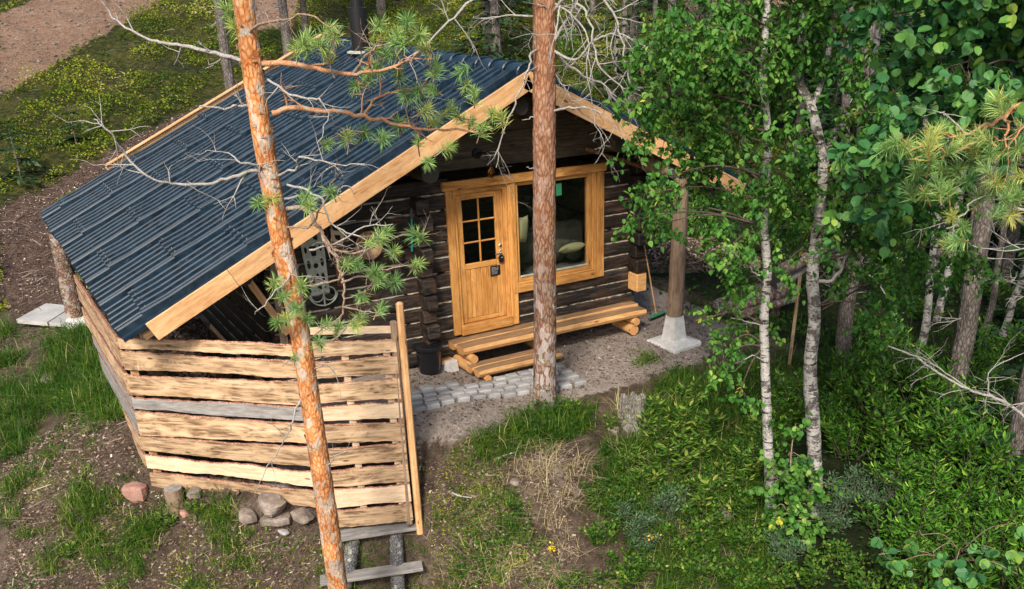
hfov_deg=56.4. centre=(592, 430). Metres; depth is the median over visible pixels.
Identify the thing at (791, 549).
grey willow
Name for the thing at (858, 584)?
bush
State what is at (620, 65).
spruce tree
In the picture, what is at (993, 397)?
dead bough
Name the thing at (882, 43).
spruce tree
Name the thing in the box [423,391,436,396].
paving sett
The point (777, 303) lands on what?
fallen log
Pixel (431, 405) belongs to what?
paving sett
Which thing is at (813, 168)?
spruce tree
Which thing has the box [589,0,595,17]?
pine tree
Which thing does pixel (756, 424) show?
tall herb
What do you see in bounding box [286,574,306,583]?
stick
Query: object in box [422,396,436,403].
paving sett
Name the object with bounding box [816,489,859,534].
grey willow
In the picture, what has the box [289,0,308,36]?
pine tree
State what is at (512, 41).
undergrowth shrub
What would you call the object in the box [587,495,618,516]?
bush
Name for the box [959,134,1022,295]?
thin tree
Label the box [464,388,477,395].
paving sett
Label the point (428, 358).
black bucket
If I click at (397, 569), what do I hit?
plank steps
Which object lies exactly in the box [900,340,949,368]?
undergrowth shrub
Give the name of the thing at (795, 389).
willow shrub
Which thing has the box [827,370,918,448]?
willow shrub
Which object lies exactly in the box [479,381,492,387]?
paving sett
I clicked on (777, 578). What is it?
bush
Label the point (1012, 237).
spruce tree
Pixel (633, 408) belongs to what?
tree stump
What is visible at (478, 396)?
paving sett
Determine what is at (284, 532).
stone
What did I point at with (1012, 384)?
willow shrub
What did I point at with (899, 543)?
willow shrub
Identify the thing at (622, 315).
log bench
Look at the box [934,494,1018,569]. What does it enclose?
willow shrub
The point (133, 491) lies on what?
stone
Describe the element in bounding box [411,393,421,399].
paving sett
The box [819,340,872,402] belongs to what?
willow shrub
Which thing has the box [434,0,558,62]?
spruce tree
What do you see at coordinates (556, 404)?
herbs
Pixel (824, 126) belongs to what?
spruce tree
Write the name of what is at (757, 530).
bush
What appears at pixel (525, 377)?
paving sett
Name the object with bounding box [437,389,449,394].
paving sett
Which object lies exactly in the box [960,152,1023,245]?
spruce tree
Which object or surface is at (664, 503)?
grey willow
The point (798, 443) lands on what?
forest undergrowth
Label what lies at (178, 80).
berry shrub cover
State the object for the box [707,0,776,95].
spruce tree
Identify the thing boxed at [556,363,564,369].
paving sett
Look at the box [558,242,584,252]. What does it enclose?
cushion
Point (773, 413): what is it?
willow shrub
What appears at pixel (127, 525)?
moss patches
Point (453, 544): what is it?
stick
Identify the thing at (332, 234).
hand saw
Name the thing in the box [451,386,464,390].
paving sett
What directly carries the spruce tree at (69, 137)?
on the ground at (118, 50)
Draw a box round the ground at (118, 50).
[0,0,1023,588]
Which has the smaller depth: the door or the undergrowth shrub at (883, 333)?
the door
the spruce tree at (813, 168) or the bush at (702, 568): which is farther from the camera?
the spruce tree at (813, 168)
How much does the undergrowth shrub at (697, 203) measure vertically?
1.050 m
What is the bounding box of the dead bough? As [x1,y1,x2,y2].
[888,328,1023,423]
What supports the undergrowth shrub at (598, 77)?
on the ground at (118, 50)
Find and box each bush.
[502,496,520,509]
[549,565,583,588]
[578,510,624,547]
[579,480,604,496]
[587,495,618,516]
[592,547,646,588]
[605,475,641,503]
[620,540,674,575]
[637,458,663,474]
[648,471,692,502]
[657,517,712,554]
[671,541,723,582]
[674,499,729,535]
[687,464,731,490]
[707,480,756,519]
[713,432,743,457]
[714,555,771,588]
[717,512,772,551]
[743,556,796,588]
[774,547,834,588]
[820,538,875,577]
[836,558,892,588]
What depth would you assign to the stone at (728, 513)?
12.18 m
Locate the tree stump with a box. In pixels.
[616,392,646,434]
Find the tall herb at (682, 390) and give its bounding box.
[670,375,703,408]
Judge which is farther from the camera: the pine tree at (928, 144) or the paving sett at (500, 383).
the paving sett at (500, 383)
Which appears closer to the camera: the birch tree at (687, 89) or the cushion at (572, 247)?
the birch tree at (687, 89)
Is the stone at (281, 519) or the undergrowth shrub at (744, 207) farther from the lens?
the undergrowth shrub at (744, 207)
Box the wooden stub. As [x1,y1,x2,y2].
[164,484,184,514]
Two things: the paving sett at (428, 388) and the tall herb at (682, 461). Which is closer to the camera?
the tall herb at (682, 461)
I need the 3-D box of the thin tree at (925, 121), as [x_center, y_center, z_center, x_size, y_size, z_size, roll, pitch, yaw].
[6.051,-4.609,17.748,1.840,4.533,1.571,-16,30,-30]
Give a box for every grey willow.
[610,497,667,536]
[623,524,666,554]
[644,483,694,523]
[763,524,815,566]
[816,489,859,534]
[824,461,872,508]
[849,472,906,509]
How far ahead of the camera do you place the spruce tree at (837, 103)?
20.42 m
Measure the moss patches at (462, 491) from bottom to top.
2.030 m
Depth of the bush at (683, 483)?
12.28 m
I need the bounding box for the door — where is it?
[456,190,506,323]
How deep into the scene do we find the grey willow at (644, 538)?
11.74 m
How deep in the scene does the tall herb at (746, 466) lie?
12.65 m
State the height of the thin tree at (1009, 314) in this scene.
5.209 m
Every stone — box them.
[40,372,56,384]
[121,481,147,502]
[180,509,187,517]
[186,486,202,498]
[239,507,256,523]
[258,492,285,517]
[260,512,290,526]
[277,529,289,535]
[290,507,313,523]
[510,478,519,485]
[608,425,619,435]
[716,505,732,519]
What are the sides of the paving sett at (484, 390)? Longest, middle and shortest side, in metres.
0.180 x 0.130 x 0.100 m
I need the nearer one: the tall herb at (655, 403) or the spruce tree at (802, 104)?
the tall herb at (655, 403)
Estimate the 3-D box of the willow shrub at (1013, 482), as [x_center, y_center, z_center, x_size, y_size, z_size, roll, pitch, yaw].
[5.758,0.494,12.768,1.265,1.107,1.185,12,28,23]
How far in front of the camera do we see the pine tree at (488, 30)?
29.98 m
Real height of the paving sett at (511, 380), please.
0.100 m
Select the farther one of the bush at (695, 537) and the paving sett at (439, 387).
the paving sett at (439, 387)
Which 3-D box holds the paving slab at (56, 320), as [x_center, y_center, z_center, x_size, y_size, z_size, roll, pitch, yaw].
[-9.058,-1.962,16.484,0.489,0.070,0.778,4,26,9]
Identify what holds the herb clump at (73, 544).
on the ground at (118, 50)
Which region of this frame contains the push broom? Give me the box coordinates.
[644,245,665,320]
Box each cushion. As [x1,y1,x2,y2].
[518,215,527,241]
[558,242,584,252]
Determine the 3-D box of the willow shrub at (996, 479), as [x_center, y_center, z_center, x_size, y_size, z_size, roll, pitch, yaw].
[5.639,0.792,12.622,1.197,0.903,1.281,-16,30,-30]
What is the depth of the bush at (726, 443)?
12.98 m
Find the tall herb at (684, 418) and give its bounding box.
[663,400,698,438]
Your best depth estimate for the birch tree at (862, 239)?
10.56 m
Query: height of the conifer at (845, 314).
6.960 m
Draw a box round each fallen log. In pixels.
[705,276,788,305]
[707,282,796,319]
[731,295,795,320]
[771,235,847,284]
[772,249,835,289]
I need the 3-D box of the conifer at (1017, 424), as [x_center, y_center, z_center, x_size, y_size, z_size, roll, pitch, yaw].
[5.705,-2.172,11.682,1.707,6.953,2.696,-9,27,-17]
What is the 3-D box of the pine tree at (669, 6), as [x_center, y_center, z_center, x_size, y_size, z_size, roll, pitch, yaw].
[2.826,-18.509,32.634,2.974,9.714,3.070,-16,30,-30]
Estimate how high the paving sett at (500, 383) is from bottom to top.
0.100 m
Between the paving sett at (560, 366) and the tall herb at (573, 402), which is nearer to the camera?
the tall herb at (573, 402)
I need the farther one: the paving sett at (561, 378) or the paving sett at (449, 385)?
the paving sett at (561, 378)
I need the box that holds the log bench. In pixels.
[448,301,646,373]
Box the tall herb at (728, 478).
[713,459,754,493]
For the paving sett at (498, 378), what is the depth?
13.82 m
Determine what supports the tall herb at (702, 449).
on the ground at (118, 50)
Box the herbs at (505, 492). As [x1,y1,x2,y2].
[418,460,533,583]
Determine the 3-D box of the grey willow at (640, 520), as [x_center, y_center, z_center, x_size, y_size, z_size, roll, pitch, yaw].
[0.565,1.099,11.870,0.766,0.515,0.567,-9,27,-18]
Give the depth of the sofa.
15.42 m
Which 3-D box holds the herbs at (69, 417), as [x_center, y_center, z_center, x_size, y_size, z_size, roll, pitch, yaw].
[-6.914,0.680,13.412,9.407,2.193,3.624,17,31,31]
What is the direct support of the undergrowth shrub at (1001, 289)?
on the ground at (118, 50)
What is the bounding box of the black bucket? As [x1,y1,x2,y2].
[412,340,442,375]
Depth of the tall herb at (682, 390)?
13.60 m
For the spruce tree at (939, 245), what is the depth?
19.40 m
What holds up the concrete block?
on the ground at (118, 50)
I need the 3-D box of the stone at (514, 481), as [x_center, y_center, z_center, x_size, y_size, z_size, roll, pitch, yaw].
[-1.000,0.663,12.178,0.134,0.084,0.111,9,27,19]
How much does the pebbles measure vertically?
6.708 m
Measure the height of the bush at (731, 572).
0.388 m
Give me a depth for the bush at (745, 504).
12.20 m
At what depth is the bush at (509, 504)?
12.02 m
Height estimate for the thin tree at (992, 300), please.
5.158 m
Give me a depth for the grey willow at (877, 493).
12.74 m
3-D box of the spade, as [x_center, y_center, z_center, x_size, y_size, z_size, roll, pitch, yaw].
[-2.635,-2.427,13.223,0.110,0.550,0.018,-16,30,-30]
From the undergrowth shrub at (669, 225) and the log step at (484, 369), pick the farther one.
the undergrowth shrub at (669, 225)
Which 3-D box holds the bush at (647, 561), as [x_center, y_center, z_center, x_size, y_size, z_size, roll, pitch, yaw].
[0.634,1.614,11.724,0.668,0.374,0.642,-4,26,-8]
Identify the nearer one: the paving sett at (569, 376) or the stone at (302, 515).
the stone at (302, 515)
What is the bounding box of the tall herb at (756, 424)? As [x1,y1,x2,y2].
[732,414,762,449]
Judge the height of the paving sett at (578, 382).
0.100 m
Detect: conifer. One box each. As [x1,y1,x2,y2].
[819,0,923,365]
[927,69,1023,411]
[965,220,1023,488]
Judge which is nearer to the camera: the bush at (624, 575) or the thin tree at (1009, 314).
the bush at (624, 575)
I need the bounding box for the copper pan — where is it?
[356,231,382,259]
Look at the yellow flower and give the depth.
11.48 m
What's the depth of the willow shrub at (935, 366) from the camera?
14.87 m
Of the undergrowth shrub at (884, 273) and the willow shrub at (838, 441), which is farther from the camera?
the undergrowth shrub at (884, 273)
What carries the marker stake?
on the ground at (118, 50)
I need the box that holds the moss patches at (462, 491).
[426,437,621,588]
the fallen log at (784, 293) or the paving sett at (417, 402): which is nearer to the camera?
the paving sett at (417, 402)
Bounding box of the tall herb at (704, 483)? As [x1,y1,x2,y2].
[687,474,721,516]
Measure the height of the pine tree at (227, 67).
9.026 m
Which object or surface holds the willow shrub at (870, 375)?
on the ground at (118, 50)
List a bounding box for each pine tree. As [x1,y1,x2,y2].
[60,0,513,588]
[196,0,235,90]
[256,0,291,55]
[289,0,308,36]
[376,0,387,16]
[398,0,667,411]
[482,0,490,56]
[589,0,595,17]
[622,0,627,40]
[652,0,657,28]
[668,0,675,29]
[873,85,1023,257]
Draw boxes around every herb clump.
[49,387,70,411]
[56,540,77,559]
[150,502,178,530]
[182,493,205,517]
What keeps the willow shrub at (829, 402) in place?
on the ground at (118, 50)
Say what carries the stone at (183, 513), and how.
on the ground at (118, 50)
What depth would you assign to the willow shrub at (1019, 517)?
12.32 m
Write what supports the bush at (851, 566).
on the ground at (118, 50)
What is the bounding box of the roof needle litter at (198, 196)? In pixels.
[87,57,392,300]
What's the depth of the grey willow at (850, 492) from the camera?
12.79 m
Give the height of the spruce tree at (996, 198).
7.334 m
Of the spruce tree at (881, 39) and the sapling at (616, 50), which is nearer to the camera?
the spruce tree at (881, 39)
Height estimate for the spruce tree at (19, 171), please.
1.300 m
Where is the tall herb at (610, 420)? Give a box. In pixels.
[603,412,624,430]
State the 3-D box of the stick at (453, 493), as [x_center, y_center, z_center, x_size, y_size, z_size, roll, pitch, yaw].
[-1.709,0.849,12.341,0.282,0.059,0.052,8,27,15]
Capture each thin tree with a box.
[828,4,853,302]
[862,118,946,294]
[914,76,972,322]
[918,51,955,345]
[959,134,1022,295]
[961,125,1023,347]
[993,210,1023,337]
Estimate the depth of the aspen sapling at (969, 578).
11.02 m
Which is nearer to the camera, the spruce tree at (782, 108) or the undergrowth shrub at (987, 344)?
the undergrowth shrub at (987, 344)
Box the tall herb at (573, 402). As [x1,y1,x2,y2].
[563,398,582,416]
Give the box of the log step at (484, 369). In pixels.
[467,349,562,381]
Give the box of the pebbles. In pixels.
[0,0,795,587]
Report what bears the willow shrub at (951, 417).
on the ground at (118, 50)
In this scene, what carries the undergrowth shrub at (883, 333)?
on the ground at (118, 50)
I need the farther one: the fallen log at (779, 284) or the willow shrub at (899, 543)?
the fallen log at (779, 284)
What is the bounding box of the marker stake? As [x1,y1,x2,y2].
[787,274,801,367]
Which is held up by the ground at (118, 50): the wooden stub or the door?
the wooden stub
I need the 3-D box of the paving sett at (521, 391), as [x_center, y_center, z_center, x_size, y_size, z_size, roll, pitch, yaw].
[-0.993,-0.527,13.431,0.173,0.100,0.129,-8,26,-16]
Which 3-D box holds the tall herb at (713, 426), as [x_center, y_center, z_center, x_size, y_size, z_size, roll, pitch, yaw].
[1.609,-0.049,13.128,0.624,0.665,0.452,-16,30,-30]
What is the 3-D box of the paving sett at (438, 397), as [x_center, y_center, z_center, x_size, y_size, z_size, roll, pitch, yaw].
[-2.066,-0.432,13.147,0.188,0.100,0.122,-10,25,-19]
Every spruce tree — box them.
[0,128,52,185]
[52,105,89,145]
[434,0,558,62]
[507,0,517,11]
[560,1,594,33]
[571,0,680,101]
[605,21,645,68]
[644,79,674,124]
[678,0,731,27]
[696,0,808,132]
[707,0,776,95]
[720,88,763,173]
[769,2,855,162]
[769,54,806,127]
[770,3,861,141]
[777,0,893,226]
[793,0,906,176]
[804,2,909,160]
[820,6,953,266]
[885,7,957,228]
[886,20,968,207]
[909,20,1020,272]
[928,71,1023,235]
[943,71,1023,297]
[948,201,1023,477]
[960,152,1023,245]
[984,231,1023,324]
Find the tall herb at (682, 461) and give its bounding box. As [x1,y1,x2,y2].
[649,428,699,479]
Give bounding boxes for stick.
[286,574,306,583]
[443,535,481,570]
[451,492,471,497]
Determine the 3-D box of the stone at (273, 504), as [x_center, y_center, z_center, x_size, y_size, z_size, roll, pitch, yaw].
[-4.122,0.945,12.161,0.300,0.217,0.499,-16,30,-30]
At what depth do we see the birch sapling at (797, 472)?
11.90 m
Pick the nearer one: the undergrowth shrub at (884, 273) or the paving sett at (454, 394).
the paving sett at (454, 394)
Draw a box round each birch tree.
[601,0,808,512]
[736,0,1004,518]
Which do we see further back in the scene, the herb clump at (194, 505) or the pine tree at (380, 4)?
the pine tree at (380, 4)
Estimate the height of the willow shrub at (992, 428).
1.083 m
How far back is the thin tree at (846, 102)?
16.35 m
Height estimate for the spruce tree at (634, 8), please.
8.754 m
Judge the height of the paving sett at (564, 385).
0.100 m
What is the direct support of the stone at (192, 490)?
on the ground at (118, 50)
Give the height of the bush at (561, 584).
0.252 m
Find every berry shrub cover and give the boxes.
[0,0,854,310]
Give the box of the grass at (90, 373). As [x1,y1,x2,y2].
[0,293,1023,588]
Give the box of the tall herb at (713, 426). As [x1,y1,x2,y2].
[687,408,728,442]
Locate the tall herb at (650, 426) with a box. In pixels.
[636,409,678,447]
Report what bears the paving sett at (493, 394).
on the ground at (118, 50)
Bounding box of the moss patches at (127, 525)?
[1,410,325,588]
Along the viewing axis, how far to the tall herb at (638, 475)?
12.23 m
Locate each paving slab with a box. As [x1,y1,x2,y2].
[16,303,64,325]
[48,312,69,326]
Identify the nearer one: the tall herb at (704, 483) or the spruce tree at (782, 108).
the tall herb at (704, 483)
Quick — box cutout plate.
[300,232,337,305]
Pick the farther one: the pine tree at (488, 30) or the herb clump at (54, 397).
the pine tree at (488, 30)
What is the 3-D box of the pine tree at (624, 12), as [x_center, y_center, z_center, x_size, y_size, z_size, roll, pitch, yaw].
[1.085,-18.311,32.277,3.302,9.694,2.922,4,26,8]
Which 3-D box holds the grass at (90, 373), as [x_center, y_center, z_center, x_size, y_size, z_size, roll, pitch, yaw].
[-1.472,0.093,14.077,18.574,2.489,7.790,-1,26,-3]
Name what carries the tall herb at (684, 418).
on the ground at (118, 50)
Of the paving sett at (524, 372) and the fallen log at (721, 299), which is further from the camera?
the fallen log at (721, 299)
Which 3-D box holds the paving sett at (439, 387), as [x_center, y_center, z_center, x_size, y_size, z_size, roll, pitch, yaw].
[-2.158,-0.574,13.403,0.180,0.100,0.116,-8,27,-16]
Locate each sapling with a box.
[611,23,619,70]
[741,411,848,552]
[871,523,1023,588]
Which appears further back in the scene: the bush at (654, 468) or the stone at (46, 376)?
the stone at (46, 376)
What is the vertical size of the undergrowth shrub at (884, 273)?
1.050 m
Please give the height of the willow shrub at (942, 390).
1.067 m
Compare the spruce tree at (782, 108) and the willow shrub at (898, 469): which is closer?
the willow shrub at (898, 469)
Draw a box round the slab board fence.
[73,274,422,534]
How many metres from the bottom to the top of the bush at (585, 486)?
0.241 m
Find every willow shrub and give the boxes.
[732,423,786,479]
[742,398,798,431]
[770,367,819,418]
[793,385,852,437]
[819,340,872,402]
[819,408,889,461]
[824,349,901,414]
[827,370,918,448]
[853,491,935,555]
[854,326,936,402]
[862,434,950,509]
[867,396,957,462]
[877,536,956,588]
[882,341,976,421]
[886,485,977,565]
[893,390,988,479]
[896,451,990,527]
[909,356,948,384]
[916,366,1002,437]
[921,414,1023,517]
[927,523,1017,588]
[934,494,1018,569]
[940,405,1011,478]
[949,479,1023,555]
[957,451,1023,521]
[967,347,1009,402]
[968,367,1018,425]
[976,508,1023,588]
[979,425,1023,503]
[981,397,1011,446]
[992,477,1023,551]
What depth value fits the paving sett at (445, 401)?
12.99 m
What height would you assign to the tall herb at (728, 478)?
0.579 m
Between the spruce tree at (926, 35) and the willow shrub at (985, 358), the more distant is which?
the spruce tree at (926, 35)
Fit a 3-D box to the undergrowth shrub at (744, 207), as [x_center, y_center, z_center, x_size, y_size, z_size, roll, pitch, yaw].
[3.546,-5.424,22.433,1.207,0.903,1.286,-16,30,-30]
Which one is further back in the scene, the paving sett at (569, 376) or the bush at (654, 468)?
the paving sett at (569, 376)
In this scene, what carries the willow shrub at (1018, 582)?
on the ground at (118, 50)
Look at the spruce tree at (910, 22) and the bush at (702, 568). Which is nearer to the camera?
the bush at (702, 568)
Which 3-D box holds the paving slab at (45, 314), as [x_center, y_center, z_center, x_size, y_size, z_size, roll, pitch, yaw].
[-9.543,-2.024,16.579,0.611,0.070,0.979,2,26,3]
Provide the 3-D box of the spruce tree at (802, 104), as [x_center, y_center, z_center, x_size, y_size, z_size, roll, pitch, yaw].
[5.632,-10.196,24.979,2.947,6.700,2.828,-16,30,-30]
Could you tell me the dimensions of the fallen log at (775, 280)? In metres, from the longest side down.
2.700 x 0.303 x 0.266 m
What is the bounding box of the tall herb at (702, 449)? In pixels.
[671,417,716,466]
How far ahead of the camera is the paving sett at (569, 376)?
13.87 m
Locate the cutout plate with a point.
(320, 269)
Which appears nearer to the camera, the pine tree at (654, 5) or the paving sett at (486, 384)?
the paving sett at (486, 384)
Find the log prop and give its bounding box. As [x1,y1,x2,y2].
[770,292,781,315]
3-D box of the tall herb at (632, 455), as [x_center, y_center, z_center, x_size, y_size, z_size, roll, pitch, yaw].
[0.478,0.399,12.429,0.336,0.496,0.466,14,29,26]
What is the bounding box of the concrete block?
[441,357,458,371]
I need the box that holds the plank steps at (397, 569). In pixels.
[320,523,422,588]
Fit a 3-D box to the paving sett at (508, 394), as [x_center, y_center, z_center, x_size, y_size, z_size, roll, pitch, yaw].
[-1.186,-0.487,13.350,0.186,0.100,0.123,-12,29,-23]
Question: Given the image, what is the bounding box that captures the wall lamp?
[472,148,494,177]
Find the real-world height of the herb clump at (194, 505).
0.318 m
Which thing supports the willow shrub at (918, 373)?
on the ground at (118, 50)
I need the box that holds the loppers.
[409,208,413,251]
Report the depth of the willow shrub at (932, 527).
11.96 m
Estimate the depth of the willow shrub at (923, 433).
13.14 m
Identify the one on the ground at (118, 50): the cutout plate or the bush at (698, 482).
the bush at (698, 482)
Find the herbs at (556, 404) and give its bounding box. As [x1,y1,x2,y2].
[433,361,791,588]
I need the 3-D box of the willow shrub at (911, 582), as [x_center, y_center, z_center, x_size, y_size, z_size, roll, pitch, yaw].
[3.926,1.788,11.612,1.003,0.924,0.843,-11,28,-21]
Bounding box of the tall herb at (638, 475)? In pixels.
[626,452,668,494]
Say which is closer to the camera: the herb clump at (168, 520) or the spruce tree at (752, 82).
the herb clump at (168, 520)
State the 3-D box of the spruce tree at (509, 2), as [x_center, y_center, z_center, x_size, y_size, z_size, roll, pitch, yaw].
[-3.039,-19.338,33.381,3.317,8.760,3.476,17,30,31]
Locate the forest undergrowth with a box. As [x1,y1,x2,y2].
[642,53,1023,588]
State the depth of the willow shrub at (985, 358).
14.81 m
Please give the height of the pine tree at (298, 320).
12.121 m
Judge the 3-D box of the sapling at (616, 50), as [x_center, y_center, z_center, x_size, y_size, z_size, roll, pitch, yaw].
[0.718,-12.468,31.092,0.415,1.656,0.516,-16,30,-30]
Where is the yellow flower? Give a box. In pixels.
[547,541,558,561]
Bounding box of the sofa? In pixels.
[519,219,584,275]
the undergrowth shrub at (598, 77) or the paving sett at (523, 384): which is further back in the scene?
the undergrowth shrub at (598, 77)
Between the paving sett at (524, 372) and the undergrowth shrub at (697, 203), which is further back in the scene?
the undergrowth shrub at (697, 203)
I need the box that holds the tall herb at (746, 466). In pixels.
[724,435,763,484]
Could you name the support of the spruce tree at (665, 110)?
on the ground at (118, 50)
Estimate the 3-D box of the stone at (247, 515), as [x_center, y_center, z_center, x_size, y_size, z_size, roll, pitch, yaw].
[-4.396,1.080,12.098,0.217,0.151,0.284,-8,27,-16]
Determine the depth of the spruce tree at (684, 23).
35.08 m
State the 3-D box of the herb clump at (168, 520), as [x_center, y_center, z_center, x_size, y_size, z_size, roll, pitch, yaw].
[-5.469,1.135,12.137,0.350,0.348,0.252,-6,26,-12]
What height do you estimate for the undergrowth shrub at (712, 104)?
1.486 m
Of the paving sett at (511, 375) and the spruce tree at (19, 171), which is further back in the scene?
the spruce tree at (19, 171)
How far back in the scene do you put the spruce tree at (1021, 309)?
17.40 m
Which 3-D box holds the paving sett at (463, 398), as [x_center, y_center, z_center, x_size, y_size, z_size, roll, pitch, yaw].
[-1.783,-0.425,13.091,0.173,0.100,0.121,-8,28,-16]
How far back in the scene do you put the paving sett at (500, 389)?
13.42 m
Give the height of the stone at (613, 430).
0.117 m
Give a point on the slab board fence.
(145, 425)
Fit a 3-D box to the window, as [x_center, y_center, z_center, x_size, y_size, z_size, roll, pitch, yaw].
[-0.571,-3.106,14.519,1.442,1.539,0.107,-16,30,-30]
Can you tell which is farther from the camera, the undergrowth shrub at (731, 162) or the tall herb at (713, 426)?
the undergrowth shrub at (731, 162)
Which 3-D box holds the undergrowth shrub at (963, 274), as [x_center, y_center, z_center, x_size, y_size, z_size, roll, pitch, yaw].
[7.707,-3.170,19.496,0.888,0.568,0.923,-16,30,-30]
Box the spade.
[400,236,408,274]
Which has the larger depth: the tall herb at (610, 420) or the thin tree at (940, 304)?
the thin tree at (940, 304)
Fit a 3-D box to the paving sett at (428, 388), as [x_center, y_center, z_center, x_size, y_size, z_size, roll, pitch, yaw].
[-2.330,-0.563,13.314,0.183,0.100,0.120,-10,29,-19]
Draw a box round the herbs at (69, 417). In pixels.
[0,325,432,588]
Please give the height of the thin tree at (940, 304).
4.957 m
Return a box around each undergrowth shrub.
[503,33,521,46]
[556,27,582,61]
[585,69,611,84]
[649,194,699,238]
[672,192,727,219]
[687,212,708,237]
[696,93,733,127]
[712,135,740,165]
[716,250,741,265]
[725,181,761,216]
[740,228,781,252]
[756,177,795,193]
[769,178,814,229]
[786,216,827,238]
[856,300,912,354]
[866,251,908,296]
[895,211,930,250]
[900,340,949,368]
[907,296,947,321]
[943,265,992,285]
[973,316,1023,366]
[983,272,1023,320]
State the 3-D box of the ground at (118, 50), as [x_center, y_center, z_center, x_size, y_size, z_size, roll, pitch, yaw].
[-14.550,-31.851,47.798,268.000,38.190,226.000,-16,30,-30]
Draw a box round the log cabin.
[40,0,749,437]
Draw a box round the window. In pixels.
[515,172,595,281]
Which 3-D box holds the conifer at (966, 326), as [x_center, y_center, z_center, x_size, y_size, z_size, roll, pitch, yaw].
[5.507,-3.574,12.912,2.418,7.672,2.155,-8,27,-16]
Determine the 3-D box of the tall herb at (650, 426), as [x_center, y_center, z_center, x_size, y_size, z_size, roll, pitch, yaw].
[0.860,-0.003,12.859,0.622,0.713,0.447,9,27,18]
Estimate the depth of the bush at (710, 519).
12.02 m
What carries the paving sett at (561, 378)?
on the ground at (118, 50)
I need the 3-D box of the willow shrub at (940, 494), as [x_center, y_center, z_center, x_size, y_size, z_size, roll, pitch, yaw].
[4.637,0.788,12.617,1.208,1.015,1.131,8,27,15]
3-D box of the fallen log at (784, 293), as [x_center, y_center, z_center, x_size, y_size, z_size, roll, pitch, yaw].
[2.870,-2.294,16.857,1.928,0.342,0.290,-19,31,-29]
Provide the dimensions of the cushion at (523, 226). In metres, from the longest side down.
0.420 x 0.300 x 0.120 m
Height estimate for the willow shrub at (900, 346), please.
1.199 m
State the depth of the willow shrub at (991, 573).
11.58 m
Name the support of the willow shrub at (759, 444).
on the ground at (118, 50)
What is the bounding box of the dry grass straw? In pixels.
[2,316,819,588]
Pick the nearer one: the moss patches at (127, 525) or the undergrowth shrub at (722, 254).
the moss patches at (127, 525)
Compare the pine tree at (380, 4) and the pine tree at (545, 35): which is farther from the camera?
the pine tree at (380, 4)
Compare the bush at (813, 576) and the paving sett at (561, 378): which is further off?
the paving sett at (561, 378)
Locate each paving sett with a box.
[411,389,421,394]
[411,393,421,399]
[412,399,422,405]
[412,404,426,413]
[419,385,433,393]
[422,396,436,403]
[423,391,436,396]
[425,400,439,410]
[433,384,446,391]
[436,394,450,401]
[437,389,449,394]
[440,397,454,405]
[445,381,458,388]
[450,390,463,397]
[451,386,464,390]
[456,394,469,402]
[464,383,478,389]
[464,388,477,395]
[471,393,485,399]
[478,387,491,393]
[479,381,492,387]
[486,390,500,398]
[491,387,503,392]
[492,380,506,386]
[494,375,506,381]
[501,390,515,397]
[502,383,516,390]
[505,373,517,376]
[506,376,520,383]
[516,381,529,388]
[516,388,529,395]
[517,370,530,375]
[519,374,532,381]
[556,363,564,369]
[556,374,566,381]
[557,381,571,389]
[559,368,571,374]
[564,373,578,380]
[571,378,586,386]
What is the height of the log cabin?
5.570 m
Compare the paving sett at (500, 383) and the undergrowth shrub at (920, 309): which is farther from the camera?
the undergrowth shrub at (920, 309)
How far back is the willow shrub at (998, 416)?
13.70 m
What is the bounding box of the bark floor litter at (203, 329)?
[104,315,296,529]
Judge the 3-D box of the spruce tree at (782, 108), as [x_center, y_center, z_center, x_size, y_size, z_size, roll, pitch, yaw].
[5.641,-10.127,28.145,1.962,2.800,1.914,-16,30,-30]
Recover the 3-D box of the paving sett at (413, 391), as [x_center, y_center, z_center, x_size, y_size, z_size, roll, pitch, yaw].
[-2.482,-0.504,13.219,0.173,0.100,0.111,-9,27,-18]
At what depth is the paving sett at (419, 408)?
12.86 m
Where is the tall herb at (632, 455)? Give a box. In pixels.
[615,438,647,476]
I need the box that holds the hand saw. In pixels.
[330,227,344,285]
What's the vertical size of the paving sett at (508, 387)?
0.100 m
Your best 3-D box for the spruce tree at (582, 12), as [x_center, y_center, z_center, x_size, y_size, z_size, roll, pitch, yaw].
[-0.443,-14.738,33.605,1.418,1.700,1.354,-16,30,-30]
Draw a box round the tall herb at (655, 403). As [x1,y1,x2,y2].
[642,395,666,416]
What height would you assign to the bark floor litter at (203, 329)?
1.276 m
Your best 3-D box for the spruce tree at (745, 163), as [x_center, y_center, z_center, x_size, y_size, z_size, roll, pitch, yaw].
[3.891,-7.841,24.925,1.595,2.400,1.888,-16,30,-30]
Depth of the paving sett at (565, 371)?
14.04 m
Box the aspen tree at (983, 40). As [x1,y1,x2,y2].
[821,0,1023,257]
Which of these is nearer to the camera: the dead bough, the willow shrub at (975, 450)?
the dead bough
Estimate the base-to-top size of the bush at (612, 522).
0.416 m
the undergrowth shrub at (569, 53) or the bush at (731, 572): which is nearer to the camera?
the bush at (731, 572)
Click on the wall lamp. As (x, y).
(477, 153)
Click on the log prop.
(777, 311)
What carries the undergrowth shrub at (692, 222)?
on the ground at (118, 50)
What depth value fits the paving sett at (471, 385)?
13.45 m
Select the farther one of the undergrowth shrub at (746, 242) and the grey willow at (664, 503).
the undergrowth shrub at (746, 242)

